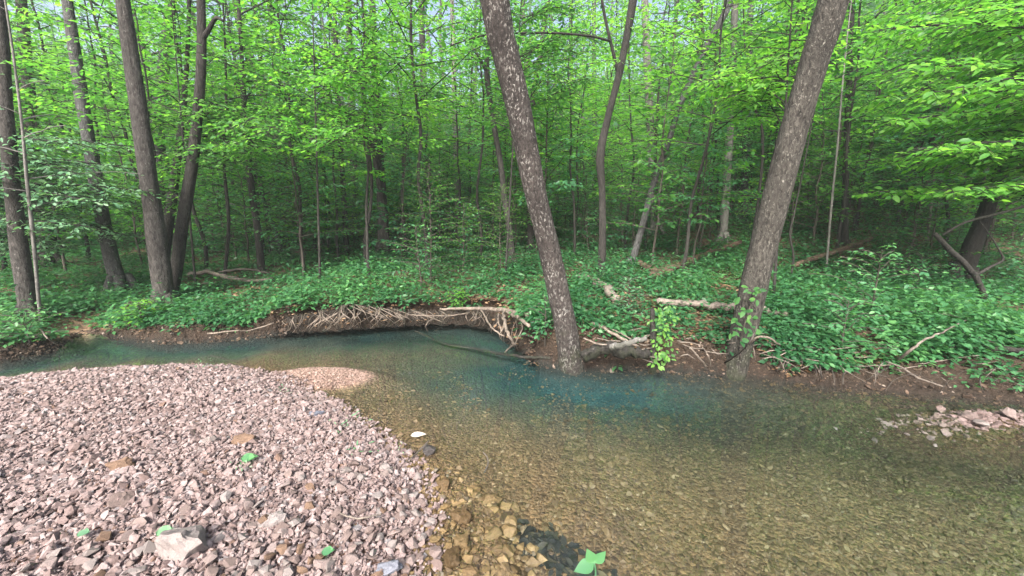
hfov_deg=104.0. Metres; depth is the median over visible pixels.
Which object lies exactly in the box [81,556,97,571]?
stone
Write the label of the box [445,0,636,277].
forked tree
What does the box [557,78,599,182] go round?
understory tree
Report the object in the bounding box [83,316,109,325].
fern
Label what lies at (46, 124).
leafy sapling
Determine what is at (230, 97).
understory tree
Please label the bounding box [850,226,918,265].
shrub
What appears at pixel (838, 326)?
bush
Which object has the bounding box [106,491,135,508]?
stone
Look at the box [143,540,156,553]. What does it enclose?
stone
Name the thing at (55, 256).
tree
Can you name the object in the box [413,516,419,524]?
stone
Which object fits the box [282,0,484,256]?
understory tree
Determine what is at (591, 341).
exposed root
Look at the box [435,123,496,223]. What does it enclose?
leafy sapling
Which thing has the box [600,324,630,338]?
exposed root
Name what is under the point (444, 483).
stone
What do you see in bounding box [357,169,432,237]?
leafy sapling
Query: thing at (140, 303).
bush
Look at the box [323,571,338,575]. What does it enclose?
stone
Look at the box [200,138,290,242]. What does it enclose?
understory tree
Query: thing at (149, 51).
tree
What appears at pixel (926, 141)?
leafy sapling
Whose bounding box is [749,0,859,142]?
sapling
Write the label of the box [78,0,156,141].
tree
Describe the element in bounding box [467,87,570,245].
leafy sapling
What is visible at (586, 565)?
seedling
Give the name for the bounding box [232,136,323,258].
leafy sapling
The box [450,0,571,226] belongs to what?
understory tree
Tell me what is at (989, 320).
ground cover
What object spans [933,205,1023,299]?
broken branch
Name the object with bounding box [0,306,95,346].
bush
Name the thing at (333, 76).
understory tree
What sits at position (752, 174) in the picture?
leafy sapling
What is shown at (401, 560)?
stone
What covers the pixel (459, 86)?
understory tree
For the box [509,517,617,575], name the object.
leaf pile
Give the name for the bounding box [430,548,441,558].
stone
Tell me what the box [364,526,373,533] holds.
stone
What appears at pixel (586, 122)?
understory tree
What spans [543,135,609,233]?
leafy sapling
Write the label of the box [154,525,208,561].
stone
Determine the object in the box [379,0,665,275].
understory tree
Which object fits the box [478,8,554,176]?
understory tree
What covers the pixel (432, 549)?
stone
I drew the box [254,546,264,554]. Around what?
stone
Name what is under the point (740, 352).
fallen branch
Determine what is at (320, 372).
gravel
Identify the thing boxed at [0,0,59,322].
tree
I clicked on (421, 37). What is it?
tree
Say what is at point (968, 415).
stone
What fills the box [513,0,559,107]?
tree
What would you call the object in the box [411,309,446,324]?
bank root
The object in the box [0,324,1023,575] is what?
creek bed
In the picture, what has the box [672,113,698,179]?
understory tree
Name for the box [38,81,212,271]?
leafy sapling
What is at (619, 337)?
exposed root
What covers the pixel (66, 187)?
understory tree
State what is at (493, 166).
understory tree
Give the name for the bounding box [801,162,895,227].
shrub
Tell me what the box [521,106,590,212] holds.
leafy sapling
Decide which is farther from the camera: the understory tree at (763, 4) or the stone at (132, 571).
the understory tree at (763, 4)
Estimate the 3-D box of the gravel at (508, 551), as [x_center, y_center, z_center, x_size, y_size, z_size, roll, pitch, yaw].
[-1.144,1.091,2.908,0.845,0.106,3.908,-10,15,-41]
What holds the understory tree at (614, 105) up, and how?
on the ground at (928, 392)
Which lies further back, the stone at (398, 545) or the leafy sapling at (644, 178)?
the leafy sapling at (644, 178)
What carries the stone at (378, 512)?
on the gravel at (60, 413)
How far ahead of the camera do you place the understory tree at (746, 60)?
5.91 m
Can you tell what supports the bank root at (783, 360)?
on the ground at (928, 392)
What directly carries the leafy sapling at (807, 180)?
on the ground at (928, 392)
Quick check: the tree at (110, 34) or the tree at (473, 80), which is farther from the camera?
the tree at (473, 80)
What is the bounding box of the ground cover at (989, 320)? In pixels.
[0,164,1023,391]
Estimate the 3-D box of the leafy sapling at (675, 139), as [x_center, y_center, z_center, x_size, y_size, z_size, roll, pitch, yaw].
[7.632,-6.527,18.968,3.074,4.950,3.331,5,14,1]
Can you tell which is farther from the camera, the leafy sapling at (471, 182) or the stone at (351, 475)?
the leafy sapling at (471, 182)
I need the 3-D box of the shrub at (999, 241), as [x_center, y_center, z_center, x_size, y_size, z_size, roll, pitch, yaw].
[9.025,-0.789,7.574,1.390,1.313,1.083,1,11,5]
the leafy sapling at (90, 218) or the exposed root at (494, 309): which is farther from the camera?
the leafy sapling at (90, 218)
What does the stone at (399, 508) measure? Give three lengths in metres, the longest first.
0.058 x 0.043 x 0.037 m
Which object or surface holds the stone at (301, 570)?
on the gravel at (60, 413)
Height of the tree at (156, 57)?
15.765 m
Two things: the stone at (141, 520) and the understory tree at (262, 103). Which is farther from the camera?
the understory tree at (262, 103)
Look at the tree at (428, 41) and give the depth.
22.43 m
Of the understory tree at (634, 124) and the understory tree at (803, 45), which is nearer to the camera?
the understory tree at (803, 45)
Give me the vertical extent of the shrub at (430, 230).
2.280 m
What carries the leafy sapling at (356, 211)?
on the ground at (928, 392)
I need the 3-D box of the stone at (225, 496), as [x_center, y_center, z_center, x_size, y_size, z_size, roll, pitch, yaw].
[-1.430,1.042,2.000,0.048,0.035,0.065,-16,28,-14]
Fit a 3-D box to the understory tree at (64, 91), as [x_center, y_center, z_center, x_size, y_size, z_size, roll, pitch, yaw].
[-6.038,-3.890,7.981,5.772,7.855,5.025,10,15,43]
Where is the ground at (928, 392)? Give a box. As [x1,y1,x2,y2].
[0,148,1023,407]
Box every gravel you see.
[0,362,449,575]
[245,370,546,575]
[271,367,372,390]
[813,409,1023,446]
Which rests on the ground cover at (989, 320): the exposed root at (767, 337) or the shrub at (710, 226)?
the exposed root at (767, 337)
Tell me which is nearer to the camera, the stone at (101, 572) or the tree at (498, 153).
the stone at (101, 572)
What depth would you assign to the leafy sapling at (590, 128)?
11.25 m
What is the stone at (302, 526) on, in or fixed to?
on the gravel at (60, 413)
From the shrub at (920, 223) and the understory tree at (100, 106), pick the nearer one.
the shrub at (920, 223)
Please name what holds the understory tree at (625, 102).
on the ground at (928, 392)
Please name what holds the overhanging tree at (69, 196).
on the ground at (928, 392)
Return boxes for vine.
[729,285,766,359]
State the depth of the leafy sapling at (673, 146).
12.25 m
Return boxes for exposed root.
[440,307,531,316]
[501,310,514,345]
[505,310,530,326]
[583,337,606,345]
[584,320,638,346]
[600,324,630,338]
[750,336,780,345]
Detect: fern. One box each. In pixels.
[0,324,43,334]
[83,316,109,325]
[98,310,136,318]
[800,357,848,369]
[814,331,880,349]
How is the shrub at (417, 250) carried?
on the ground at (928, 392)
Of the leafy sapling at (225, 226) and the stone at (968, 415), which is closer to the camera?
the stone at (968, 415)
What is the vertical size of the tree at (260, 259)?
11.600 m
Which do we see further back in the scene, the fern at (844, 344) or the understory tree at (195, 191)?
the understory tree at (195, 191)
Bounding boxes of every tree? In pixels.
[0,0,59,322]
[0,0,93,272]
[0,18,169,259]
[3,0,348,268]
[6,0,67,144]
[7,0,136,253]
[8,0,252,188]
[9,0,169,260]
[10,0,62,149]
[10,0,220,267]
[10,0,305,294]
[10,18,89,190]
[11,65,82,171]
[12,31,132,232]
[13,0,275,182]
[15,0,69,267]
[15,1,131,174]
[17,56,94,190]
[29,47,197,187]
[45,146,115,235]
[53,6,120,147]
[61,0,142,297]
[65,0,216,250]
[67,138,142,231]
[69,80,135,223]
[73,56,131,161]
[75,1,353,219]
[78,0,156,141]
[79,0,158,86]
[87,0,196,95]
[87,78,131,224]
[90,66,229,221]
[109,0,246,198]
[112,125,247,239]
[114,0,267,228]
[115,0,180,306]
[117,0,389,256]
[122,6,170,97]
[131,0,401,274]
[135,29,291,254]
[139,0,198,209]
[142,0,430,281]
[150,0,306,275]
[150,18,320,256]
[152,0,176,212]
[164,0,190,255]
[170,0,223,298]
[170,0,490,262]
[175,0,415,253]
[197,1,349,201]
[198,72,264,200]
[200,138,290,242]
[207,0,318,236]
[211,0,309,246]
[211,0,330,223]
[224,0,469,278]
[227,2,309,197]
[230,0,416,263]
[266,0,418,253]
[267,0,303,240]
[278,2,353,216]
[280,0,536,274]
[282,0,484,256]
[291,2,381,225]
[309,1,413,166]
[311,1,356,104]
[332,2,350,253]
[334,24,465,237]
[339,0,602,261]
[341,0,434,214]
[346,0,392,240]
[348,0,451,222]
[351,0,548,247]
[355,75,476,242]
[369,0,392,254]
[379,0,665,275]
[380,0,482,220]
[387,115,451,212]
[388,0,441,96]
[394,0,468,199]
[413,107,500,230]
[414,0,512,192]
[415,73,463,217]
[418,0,438,237]
[418,0,460,239]
[444,0,491,203]
[444,16,586,203]
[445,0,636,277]
[445,33,492,149]
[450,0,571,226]
[463,22,541,195]
[472,38,517,267]
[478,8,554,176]
[480,0,582,375]
[482,0,568,219]
[487,0,693,246]
[496,0,675,258]
[508,0,616,225]
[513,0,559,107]
[514,0,580,204]
[523,0,549,252]
[536,0,702,228]
[551,106,587,185]
[554,0,887,276]
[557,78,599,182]
[560,0,743,249]
[561,22,644,208]
[564,0,600,150]
[566,1,606,121]
[568,0,621,225]
[573,0,660,106]
[574,0,769,234]
[576,0,657,199]
[584,40,642,173]
[592,0,637,222]
[611,0,849,232]
[619,56,676,184]
[622,89,646,174]
[624,0,688,110]
[627,0,732,266]
[637,0,710,127]
[638,0,739,200]
[641,0,665,235]
[649,0,729,185]
[653,0,712,104]
[654,0,926,104]
[656,0,713,146]
[661,0,1001,122]
[665,0,805,176]
[669,0,937,296]
[672,0,764,162]
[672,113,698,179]
[674,0,759,81]
[679,1,942,174]
[681,0,811,201]
[684,0,798,189]
[701,0,923,135]
[709,0,991,247]
[716,0,737,241]
[726,0,849,380]
[737,0,753,220]
[741,0,943,200]
[791,0,1013,237]
[817,1,1015,224]
[829,0,1011,214]
[834,0,1022,229]
[840,0,881,245]
[844,0,1023,249]
[848,0,1023,215]
[850,109,919,205]
[858,106,919,183]
[862,29,1023,143]
[873,2,927,89]
[879,0,885,197]
[892,0,1022,214]
[894,0,933,188]
[894,0,1023,281]
[896,10,1002,217]
[912,6,1006,180]
[927,6,955,209]
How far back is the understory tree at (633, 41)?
9.68 m
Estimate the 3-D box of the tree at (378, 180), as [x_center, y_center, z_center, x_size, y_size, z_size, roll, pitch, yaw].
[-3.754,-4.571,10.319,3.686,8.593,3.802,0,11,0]
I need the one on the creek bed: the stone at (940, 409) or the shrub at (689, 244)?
the stone at (940, 409)
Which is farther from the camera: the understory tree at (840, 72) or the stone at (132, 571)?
the understory tree at (840, 72)
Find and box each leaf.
[76,528,89,536]
[155,525,173,535]
[241,453,257,461]
[321,546,334,555]
[411,432,425,436]
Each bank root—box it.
[309,304,347,331]
[341,305,354,328]
[381,307,414,324]
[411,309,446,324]
[763,354,804,372]
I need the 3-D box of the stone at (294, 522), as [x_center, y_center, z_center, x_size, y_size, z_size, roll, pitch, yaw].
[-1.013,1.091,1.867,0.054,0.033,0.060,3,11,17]
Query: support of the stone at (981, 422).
on the gravel at (986, 416)
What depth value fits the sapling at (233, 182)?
12.50 m
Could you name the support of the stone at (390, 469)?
on the gravel at (60, 413)
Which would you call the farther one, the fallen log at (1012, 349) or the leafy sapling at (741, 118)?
the leafy sapling at (741, 118)
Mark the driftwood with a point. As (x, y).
(624, 343)
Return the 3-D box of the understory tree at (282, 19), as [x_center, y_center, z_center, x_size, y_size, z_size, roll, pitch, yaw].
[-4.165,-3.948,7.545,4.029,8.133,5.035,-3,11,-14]
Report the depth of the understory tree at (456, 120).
9.35 m
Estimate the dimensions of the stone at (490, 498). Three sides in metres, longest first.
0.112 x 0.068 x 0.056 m
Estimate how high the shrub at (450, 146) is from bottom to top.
3.387 m
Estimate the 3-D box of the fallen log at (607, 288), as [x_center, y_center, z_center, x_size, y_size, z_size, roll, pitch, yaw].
[1.316,-0.025,5.925,0.246,0.186,1.503,-2,11,-8]
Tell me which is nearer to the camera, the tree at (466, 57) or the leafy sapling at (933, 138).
the leafy sapling at (933, 138)
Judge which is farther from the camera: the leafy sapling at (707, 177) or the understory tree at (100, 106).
the understory tree at (100, 106)
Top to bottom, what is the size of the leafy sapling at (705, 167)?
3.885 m
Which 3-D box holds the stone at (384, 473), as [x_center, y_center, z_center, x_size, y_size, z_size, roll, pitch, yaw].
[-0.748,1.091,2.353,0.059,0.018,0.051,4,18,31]
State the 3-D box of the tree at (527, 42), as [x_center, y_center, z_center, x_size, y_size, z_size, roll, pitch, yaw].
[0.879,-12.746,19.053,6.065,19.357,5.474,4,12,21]
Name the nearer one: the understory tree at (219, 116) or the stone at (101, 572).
the stone at (101, 572)
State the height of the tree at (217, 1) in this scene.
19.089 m
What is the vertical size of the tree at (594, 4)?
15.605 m
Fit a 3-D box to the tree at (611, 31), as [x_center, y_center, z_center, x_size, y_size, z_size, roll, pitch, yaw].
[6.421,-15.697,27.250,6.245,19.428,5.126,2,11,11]
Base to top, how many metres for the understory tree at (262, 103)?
5.565 m
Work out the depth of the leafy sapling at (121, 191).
15.00 m
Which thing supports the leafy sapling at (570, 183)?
on the ground at (928, 392)
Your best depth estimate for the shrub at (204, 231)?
10.46 m
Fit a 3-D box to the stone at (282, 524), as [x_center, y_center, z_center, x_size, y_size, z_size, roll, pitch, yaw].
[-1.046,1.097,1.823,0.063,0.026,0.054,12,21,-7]
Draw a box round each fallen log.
[578,273,619,301]
[580,341,651,362]
[637,260,673,271]
[648,240,741,278]
[655,298,789,316]
[790,236,873,267]
[942,344,1023,352]
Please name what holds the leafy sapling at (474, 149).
on the ground at (928, 392)
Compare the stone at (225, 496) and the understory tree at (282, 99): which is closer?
the stone at (225, 496)
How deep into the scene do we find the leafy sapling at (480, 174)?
14.95 m
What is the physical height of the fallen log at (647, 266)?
0.242 m
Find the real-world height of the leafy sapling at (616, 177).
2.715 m
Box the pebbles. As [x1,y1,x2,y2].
[289,362,1023,575]
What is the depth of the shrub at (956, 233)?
7.78 m
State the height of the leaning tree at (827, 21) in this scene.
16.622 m
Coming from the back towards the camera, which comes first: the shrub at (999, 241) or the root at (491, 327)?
the shrub at (999, 241)
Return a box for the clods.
[0,303,1023,405]
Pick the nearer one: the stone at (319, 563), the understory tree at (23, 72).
the stone at (319, 563)
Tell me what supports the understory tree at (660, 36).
on the ground at (928, 392)
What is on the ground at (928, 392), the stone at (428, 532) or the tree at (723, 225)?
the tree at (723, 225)
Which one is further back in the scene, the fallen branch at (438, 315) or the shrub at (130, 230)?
the shrub at (130, 230)
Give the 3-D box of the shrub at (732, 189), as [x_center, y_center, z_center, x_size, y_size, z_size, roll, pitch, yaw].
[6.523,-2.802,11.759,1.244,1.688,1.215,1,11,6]
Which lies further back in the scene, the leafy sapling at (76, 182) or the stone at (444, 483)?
the leafy sapling at (76, 182)
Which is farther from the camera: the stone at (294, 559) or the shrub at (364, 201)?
the shrub at (364, 201)
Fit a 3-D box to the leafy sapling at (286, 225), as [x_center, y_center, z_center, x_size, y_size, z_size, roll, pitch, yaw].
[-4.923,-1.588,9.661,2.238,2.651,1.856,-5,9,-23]
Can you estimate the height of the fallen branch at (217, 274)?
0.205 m
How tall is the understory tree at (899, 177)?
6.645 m
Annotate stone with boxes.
[18,562,37,572]
[39,556,59,566]
[46,547,61,557]
[73,555,90,564]
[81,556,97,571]
[82,546,100,556]
[93,569,105,575]
[95,531,111,541]
[105,456,134,470]
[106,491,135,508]
[119,529,136,541]
[128,567,140,575]
[131,516,146,525]
[132,545,144,556]
[136,564,147,572]
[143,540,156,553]
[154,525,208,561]
[177,504,192,516]
[177,568,187,575]
[201,435,216,444]
[203,550,216,565]
[205,566,218,575]
[214,531,225,542]
[220,490,231,502]
[222,557,236,567]
[231,433,256,445]
[238,532,248,540]
[243,499,252,509]
[244,565,256,575]
[246,560,262,570]
[247,521,257,528]
[251,539,262,548]
[252,499,263,509]
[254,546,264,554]
[255,510,289,532]
[257,514,268,523]
[258,564,272,575]
[263,571,273,575]
[264,552,275,560]
[266,542,277,551]
[272,533,280,538]
[274,521,289,532]
[275,543,286,554]
[275,566,286,575]
[276,481,289,488]
[277,528,287,536]
[283,546,293,555]
[283,559,290,565]
[283,564,293,575]
[284,469,292,477]
[286,518,301,527]
[288,555,299,562]
[292,498,302,505]
[294,471,304,477]
[296,543,304,554]
[296,566,307,574]
[297,475,306,481]
[298,522,306,531]
[304,501,314,509]
[305,483,314,493]
[307,556,313,565]
[309,411,323,415]
[310,529,318,538]
[311,524,321,534]
[313,553,324,560]
[313,559,329,568]
[321,521,329,533]
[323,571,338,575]
[325,560,334,572]
[329,505,342,517]
[329,521,337,528]
[336,483,347,492]
[336,515,343,520]
[339,529,351,542]
[341,466,351,473]
[342,524,350,534]
[343,553,358,565]
[347,472,358,479]
[347,544,356,552]
[348,460,359,465]
[350,530,360,538]
[356,509,365,515]
[357,465,368,472]
[357,473,365,480]
[359,494,366,498]
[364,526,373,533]
[367,532,375,543]
[367,555,377,559]
[370,548,376,555]
[371,571,383,575]
[372,491,382,498]
[372,518,384,524]
[375,508,380,517]
[375,532,383,540]
[375,560,402,575]
[379,462,389,469]
[381,470,388,476]
[385,467,392,472]
[387,529,399,535]
[387,539,396,547]
[390,570,398,575]
[393,513,405,519]
[395,493,402,497]
[395,543,403,548]
[396,504,404,512]
[397,558,404,565]
[399,511,406,520]
[399,544,404,552]
[400,527,412,535]
[401,488,408,494]
[401,494,408,502]
[401,564,410,573]
[405,553,415,567]
[407,536,418,548]
[408,491,417,496]
[411,508,421,516]
[413,472,421,479]
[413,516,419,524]
[415,552,421,561]
[416,498,426,505]
[417,534,426,540]
[418,538,424,546]
[423,444,435,455]
[424,529,432,536]
[427,517,434,524]
[428,535,440,542]
[429,546,442,556]
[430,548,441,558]
[431,559,442,570]
[437,476,450,491]
[438,513,446,520]
[442,546,459,568]
[451,508,472,523]
[454,534,468,550]
[462,564,478,575]
[482,494,501,504]
[484,527,501,541]
[489,544,502,555]
[496,562,511,575]
[511,502,519,512]
[935,405,946,412]
[961,411,978,419]
[973,419,989,426]
[999,407,1017,419]
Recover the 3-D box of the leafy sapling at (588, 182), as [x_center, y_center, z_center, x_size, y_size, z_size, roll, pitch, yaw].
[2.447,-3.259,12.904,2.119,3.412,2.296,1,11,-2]
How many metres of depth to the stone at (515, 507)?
2.26 m
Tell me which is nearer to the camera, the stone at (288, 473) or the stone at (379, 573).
the stone at (379, 573)
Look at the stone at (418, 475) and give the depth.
2.40 m
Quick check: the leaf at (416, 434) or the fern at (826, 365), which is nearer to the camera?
the leaf at (416, 434)
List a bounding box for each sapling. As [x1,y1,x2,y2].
[0,0,141,325]
[0,64,97,239]
[0,118,99,271]
[4,187,96,248]
[9,11,163,273]
[30,29,108,236]
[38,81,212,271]
[59,177,130,243]
[65,207,117,241]
[91,38,129,179]
[103,152,146,250]
[103,167,141,232]
[105,149,143,232]
[128,129,222,216]
[132,186,205,245]
[133,99,243,251]
[157,0,306,279]
[158,68,285,257]
[171,158,279,265]
[176,86,314,233]
[213,2,236,244]
[222,14,297,259]
[228,63,380,275]
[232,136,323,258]
[239,189,298,250]
[247,152,354,252]
[253,162,356,259]
[259,86,358,246]
[260,138,342,235]
[279,97,360,245]
[280,163,341,236]
[287,25,318,238]
[287,132,371,255]
[289,120,377,220]
[291,7,336,242]
[299,96,364,206]
[318,72,429,210]
[329,118,413,211]
[334,176,376,240]
[345,120,453,260]
[348,113,404,193]
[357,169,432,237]
[358,123,413,226]
[362,162,416,226]
[380,51,418,232]
[385,148,420,213]
[390,113,474,248]
[392,155,451,227]
[415,123,462,205]
[419,159,462,234]
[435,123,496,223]
[436,199,492,257]
[437,168,473,229]
[441,90,522,207]
[443,125,499,204]
[444,101,506,189]
[446,9,501,234]
[448,61,559,237]
[459,61,499,226]
[461,0,617,206]
[461,141,496,224]
[464,139,504,230]
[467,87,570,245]
[468,110,568,226]
[477,119,524,234]
[484,109,593,251]
[511,124,568,208]
[511,199,526,234]
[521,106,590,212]
[535,54,646,229]
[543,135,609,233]
[547,116,625,239]
[547,167,580,216]
[564,133,619,223]
[577,22,754,264]
[580,0,774,255]
[587,107,630,192]
[589,0,680,249]
[605,150,672,245]
[607,153,626,203]
[625,148,676,202]
[630,183,674,222]
[631,122,680,182]
[633,110,732,214]
[636,95,699,175]
[639,51,773,263]
[650,3,755,239]
[656,3,763,248]
[656,83,764,246]
[658,90,700,185]
[658,165,690,206]
[670,69,722,170]
[672,14,814,210]
[674,142,722,202]
[676,157,722,212]
[681,130,740,202]
[689,0,780,235]
[700,24,799,200]
[702,103,774,219]
[712,132,791,211]
[730,76,900,245]
[733,167,804,227]
[734,97,858,238]
[735,102,819,181]
[739,20,842,191]
[740,35,864,206]
[741,12,839,166]
[743,17,925,242]
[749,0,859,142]
[761,0,899,275]
[778,0,907,266]
[794,92,916,213]
[797,69,905,217]
[799,103,835,188]
[804,155,868,206]
[807,52,903,191]
[809,48,940,234]
[809,85,911,202]
[813,0,1022,242]
[817,37,907,151]
[836,57,926,153]
[838,1,1023,231]
[860,108,1023,253]
[861,44,929,211]
[883,69,984,190]
[886,1,1023,263]
[923,162,1005,224]
[925,169,1012,237]
[943,138,1023,243]
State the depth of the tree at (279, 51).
16.39 m
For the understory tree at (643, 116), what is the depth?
17.66 m
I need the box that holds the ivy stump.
[645,304,678,374]
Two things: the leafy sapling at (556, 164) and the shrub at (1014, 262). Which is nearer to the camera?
the shrub at (1014, 262)
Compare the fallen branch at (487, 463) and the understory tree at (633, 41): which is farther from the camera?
the understory tree at (633, 41)
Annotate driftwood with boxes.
[609,337,646,349]
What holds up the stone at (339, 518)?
on the gravel at (60, 413)
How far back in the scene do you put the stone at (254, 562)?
1.63 m
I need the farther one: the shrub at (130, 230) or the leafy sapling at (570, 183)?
the shrub at (130, 230)
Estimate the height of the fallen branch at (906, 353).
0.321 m
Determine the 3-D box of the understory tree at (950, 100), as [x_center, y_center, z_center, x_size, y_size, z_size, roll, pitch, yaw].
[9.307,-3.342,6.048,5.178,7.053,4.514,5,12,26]
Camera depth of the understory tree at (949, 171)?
7.61 m
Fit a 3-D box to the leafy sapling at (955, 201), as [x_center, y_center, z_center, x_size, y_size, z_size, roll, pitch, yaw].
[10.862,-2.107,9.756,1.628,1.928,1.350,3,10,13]
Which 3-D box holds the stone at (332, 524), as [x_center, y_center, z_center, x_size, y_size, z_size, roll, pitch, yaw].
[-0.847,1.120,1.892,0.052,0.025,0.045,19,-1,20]
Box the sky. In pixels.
[7,0,960,177]
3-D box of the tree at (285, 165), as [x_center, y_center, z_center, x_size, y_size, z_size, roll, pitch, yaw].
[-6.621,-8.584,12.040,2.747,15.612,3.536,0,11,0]
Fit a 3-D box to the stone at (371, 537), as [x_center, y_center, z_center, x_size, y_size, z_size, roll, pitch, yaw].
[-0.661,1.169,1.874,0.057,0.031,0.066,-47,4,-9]
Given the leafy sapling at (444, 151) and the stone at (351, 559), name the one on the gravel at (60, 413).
the stone at (351, 559)
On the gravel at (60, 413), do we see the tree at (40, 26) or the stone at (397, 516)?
the stone at (397, 516)
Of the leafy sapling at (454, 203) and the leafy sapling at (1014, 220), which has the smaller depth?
the leafy sapling at (1014, 220)
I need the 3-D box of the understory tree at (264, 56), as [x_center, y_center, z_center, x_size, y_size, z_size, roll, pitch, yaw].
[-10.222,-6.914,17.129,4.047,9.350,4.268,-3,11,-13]
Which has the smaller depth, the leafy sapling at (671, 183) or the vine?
the vine
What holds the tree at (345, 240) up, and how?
on the ground at (928, 392)
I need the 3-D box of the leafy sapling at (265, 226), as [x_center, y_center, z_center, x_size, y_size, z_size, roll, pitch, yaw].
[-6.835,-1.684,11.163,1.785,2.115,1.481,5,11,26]
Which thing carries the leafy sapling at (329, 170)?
on the ground at (928, 392)
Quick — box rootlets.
[284,305,525,336]
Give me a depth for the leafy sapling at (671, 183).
13.96 m
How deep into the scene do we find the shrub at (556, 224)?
12.59 m
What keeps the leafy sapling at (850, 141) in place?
on the ground at (928, 392)
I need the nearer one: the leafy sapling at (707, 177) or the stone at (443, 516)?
the stone at (443, 516)
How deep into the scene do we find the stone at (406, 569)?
1.78 m
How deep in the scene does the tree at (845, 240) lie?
8.14 m
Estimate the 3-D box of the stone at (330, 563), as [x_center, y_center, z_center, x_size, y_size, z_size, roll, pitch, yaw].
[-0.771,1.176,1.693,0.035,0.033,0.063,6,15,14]
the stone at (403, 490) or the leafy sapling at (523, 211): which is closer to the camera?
the stone at (403, 490)
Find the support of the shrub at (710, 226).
on the ground at (928, 392)
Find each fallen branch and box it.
[40,329,56,344]
[186,269,272,282]
[207,322,273,333]
[218,268,269,273]
[339,513,382,519]
[406,440,428,462]
[410,313,466,316]
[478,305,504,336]
[483,451,488,472]
[689,347,707,367]
[702,347,710,367]
[724,319,758,363]
[784,313,817,319]
[886,361,943,386]
[896,317,970,360]
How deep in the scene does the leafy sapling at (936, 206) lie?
7.63 m
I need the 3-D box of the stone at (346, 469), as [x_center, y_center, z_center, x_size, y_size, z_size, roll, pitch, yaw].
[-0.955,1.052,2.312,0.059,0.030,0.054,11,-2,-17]
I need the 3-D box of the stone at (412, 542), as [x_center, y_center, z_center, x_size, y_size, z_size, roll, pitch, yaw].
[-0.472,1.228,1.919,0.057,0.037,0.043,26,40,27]
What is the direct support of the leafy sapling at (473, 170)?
on the ground at (928, 392)
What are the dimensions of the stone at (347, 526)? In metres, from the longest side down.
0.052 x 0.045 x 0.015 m
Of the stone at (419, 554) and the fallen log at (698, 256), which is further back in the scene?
the fallen log at (698, 256)
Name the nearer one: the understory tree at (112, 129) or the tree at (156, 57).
the understory tree at (112, 129)
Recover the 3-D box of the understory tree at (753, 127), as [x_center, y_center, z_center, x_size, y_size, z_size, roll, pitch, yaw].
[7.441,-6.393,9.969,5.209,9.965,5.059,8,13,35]
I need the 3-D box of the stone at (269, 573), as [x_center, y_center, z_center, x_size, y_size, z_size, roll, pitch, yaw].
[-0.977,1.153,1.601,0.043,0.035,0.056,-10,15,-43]
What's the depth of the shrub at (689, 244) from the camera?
8.06 m
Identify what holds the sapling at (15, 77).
on the ground at (928, 392)
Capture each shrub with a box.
[0,157,95,240]
[117,219,143,240]
[186,209,230,250]
[191,136,303,266]
[324,195,373,242]
[339,162,397,235]
[376,158,472,283]
[378,223,470,290]
[406,134,485,236]
[407,214,445,242]
[418,200,512,270]
[451,175,518,239]
[466,183,537,268]
[466,193,524,248]
[470,190,512,235]
[478,218,514,243]
[549,159,596,230]
[553,170,636,248]
[553,216,561,234]
[569,127,667,242]
[583,155,638,218]
[588,166,637,226]
[608,145,669,217]
[676,235,704,256]
[694,208,733,239]
[716,170,740,209]
[728,196,790,231]
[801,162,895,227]
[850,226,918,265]
[853,153,1014,270]
[900,149,960,211]
[935,217,991,248]
[949,211,1023,259]
[968,178,1023,241]
[978,218,1023,278]
[982,215,1023,260]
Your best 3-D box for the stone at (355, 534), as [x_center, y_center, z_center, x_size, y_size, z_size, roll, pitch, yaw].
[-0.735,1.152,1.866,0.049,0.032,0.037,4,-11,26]
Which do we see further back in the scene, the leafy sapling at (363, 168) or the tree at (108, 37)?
the tree at (108, 37)
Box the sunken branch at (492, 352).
[414,330,550,358]
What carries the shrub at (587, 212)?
on the ground at (928, 392)
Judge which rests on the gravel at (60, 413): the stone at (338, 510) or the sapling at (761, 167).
the stone at (338, 510)
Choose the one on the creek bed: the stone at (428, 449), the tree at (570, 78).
the stone at (428, 449)
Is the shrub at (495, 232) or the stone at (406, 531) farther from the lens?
the shrub at (495, 232)
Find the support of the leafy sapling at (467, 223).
on the ground at (928, 392)
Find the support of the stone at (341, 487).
on the creek bed
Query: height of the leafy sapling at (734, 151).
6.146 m
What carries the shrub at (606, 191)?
on the ground at (928, 392)
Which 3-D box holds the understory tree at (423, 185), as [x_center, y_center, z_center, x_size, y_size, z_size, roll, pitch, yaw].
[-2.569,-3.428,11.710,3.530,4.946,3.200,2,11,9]
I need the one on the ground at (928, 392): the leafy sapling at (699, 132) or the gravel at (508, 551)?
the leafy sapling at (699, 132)
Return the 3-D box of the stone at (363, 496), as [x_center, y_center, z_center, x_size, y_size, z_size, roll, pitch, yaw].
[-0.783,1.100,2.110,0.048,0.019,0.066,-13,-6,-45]
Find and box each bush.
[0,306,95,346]
[104,298,165,324]
[444,286,469,312]
[513,293,552,346]
[611,276,650,319]
[801,291,901,355]
[807,243,967,325]
[868,246,974,291]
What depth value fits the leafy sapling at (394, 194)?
8.32 m
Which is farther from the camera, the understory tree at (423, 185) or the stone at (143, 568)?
the understory tree at (423, 185)
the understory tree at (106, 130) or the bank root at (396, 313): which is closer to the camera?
the bank root at (396, 313)
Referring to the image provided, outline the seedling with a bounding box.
[574,549,605,575]
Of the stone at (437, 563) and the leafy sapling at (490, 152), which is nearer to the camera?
the stone at (437, 563)
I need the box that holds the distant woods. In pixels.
[12,0,1020,192]

